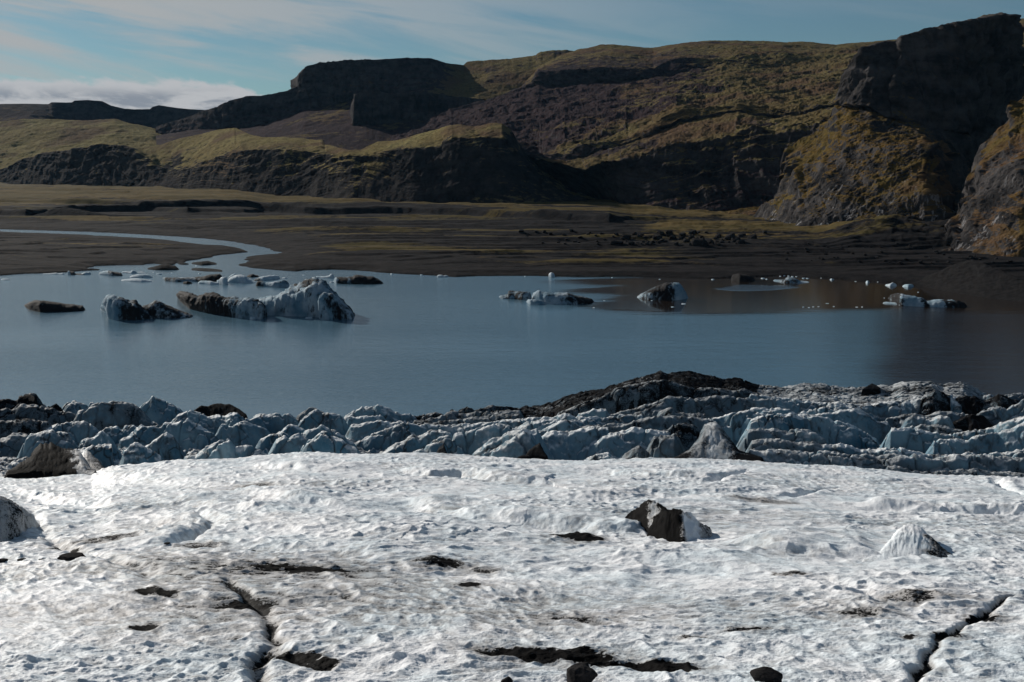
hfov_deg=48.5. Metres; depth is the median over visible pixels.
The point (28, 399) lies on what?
grit cone
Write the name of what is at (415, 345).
lake
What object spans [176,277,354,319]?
iceberg
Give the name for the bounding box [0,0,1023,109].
sky
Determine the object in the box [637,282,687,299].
iceberg
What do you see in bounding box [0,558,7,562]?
rock
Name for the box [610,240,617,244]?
boulder
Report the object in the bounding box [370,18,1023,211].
mountainside
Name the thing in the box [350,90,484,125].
rock wall
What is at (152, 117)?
hill
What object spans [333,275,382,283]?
iceberg
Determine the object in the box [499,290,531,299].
iceberg
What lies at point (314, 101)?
mesa
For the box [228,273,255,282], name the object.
iceberg
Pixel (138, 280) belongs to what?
ice floe
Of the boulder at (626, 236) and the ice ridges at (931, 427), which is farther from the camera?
the boulder at (626, 236)
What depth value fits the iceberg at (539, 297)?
281.80 m
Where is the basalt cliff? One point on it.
(913, 123)
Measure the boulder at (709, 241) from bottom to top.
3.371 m
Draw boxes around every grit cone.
[0,496,39,541]
[4,442,96,478]
[17,394,35,404]
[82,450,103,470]
[194,403,247,418]
[436,444,446,452]
[518,443,547,459]
[625,499,712,541]
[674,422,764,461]
[861,383,880,395]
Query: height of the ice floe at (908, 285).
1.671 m
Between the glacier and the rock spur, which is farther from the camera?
the rock spur
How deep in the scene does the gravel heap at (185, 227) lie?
561.00 m
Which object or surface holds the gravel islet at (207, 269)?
on the lake
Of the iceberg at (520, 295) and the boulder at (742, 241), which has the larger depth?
the boulder at (742, 241)
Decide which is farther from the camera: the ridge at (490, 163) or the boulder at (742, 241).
the ridge at (490, 163)
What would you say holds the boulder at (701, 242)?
on the outwash plain
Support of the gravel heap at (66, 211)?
on the outwash plain
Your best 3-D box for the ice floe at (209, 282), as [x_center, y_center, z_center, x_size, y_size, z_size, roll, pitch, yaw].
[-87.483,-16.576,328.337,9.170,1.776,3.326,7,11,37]
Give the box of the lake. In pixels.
[0,229,1023,419]
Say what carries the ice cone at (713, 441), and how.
on the ice ridges at (931, 427)
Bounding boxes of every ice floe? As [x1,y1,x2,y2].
[121,278,152,281]
[122,270,144,272]
[130,274,152,277]
[198,281,218,284]
[316,274,334,277]
[885,282,896,286]
[902,284,913,287]
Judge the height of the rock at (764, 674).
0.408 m
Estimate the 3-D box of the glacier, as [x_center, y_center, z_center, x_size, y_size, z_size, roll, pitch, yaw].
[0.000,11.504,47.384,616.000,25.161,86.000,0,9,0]
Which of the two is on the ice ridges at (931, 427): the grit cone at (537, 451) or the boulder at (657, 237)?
the grit cone at (537, 451)
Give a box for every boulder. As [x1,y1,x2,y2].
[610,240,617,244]
[622,234,630,238]
[654,234,662,239]
[691,238,707,246]
[705,239,713,243]
[724,233,734,239]
[731,237,740,241]
[736,239,744,243]
[747,233,756,238]
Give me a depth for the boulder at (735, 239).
444.29 m
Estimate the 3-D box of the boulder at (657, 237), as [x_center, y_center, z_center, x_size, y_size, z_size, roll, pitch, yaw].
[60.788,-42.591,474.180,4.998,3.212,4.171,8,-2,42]
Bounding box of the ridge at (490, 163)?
[0,123,594,202]
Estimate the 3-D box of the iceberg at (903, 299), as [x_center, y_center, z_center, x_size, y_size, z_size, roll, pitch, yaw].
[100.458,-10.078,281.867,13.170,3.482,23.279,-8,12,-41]
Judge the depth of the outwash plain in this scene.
472.10 m
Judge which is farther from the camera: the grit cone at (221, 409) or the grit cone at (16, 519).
the grit cone at (221, 409)
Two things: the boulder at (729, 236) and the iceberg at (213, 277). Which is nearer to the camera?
the iceberg at (213, 277)
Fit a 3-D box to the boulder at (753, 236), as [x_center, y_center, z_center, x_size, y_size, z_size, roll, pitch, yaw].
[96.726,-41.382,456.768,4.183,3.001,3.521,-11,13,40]
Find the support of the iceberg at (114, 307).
on the lake
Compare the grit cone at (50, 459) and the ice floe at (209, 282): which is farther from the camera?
the ice floe at (209, 282)
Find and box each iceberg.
[24,300,84,311]
[68,271,90,274]
[99,271,122,275]
[100,294,192,319]
[163,274,221,281]
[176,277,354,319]
[216,277,227,283]
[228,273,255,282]
[254,275,279,280]
[256,280,289,286]
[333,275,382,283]
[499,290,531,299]
[526,290,593,304]
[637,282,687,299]
[731,274,754,281]
[773,277,808,282]
[888,293,966,307]
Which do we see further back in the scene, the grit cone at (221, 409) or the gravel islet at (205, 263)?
the gravel islet at (205, 263)
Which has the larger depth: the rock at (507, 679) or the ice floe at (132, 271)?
the ice floe at (132, 271)
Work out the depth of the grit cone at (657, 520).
40.25 m
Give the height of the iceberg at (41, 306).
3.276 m
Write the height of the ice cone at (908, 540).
2.014 m
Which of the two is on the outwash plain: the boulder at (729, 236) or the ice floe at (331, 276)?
the boulder at (729, 236)
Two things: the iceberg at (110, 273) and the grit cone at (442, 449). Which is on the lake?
the iceberg at (110, 273)
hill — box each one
[0,100,203,128]
[0,119,161,168]
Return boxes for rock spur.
[940,97,1023,256]
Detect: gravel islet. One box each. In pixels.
[148,264,178,269]
[192,261,216,264]
[192,268,221,271]
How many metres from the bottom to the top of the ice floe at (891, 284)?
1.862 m
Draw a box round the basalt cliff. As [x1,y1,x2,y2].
[724,12,1023,225]
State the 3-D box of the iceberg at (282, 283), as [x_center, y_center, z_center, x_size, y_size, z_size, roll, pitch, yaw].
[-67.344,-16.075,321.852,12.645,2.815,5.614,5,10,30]
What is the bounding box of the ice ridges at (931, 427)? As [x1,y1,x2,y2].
[0,370,1023,476]
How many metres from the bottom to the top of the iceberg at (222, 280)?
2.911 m
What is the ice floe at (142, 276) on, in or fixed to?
on the lake
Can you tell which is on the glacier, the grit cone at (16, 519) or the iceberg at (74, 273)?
the grit cone at (16, 519)
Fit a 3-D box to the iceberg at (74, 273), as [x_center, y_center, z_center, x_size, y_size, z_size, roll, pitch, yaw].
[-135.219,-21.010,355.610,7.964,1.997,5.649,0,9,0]
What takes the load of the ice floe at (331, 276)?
on the lake
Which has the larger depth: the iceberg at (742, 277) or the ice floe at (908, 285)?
the iceberg at (742, 277)
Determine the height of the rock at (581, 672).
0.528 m
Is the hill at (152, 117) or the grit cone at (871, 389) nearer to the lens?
the grit cone at (871, 389)
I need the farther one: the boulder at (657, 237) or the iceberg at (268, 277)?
the boulder at (657, 237)
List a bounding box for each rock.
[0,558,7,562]
[59,552,85,560]
[501,676,512,681]
[566,662,597,681]
[750,666,782,681]
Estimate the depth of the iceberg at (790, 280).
330.41 m
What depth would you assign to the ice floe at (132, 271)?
358.70 m
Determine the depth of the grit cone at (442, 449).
79.80 m
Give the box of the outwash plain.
[0,182,1023,283]
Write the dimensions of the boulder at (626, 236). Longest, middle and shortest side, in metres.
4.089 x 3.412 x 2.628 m
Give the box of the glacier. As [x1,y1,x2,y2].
[0,451,1023,681]
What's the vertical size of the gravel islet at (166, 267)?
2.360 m
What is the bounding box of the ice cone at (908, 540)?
[862,524,951,561]
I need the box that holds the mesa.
[155,50,571,149]
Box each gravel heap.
[34,207,134,216]
[161,226,200,229]
[911,259,1023,301]
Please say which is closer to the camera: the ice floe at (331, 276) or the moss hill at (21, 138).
the ice floe at (331, 276)
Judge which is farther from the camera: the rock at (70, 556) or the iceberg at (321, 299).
the iceberg at (321, 299)

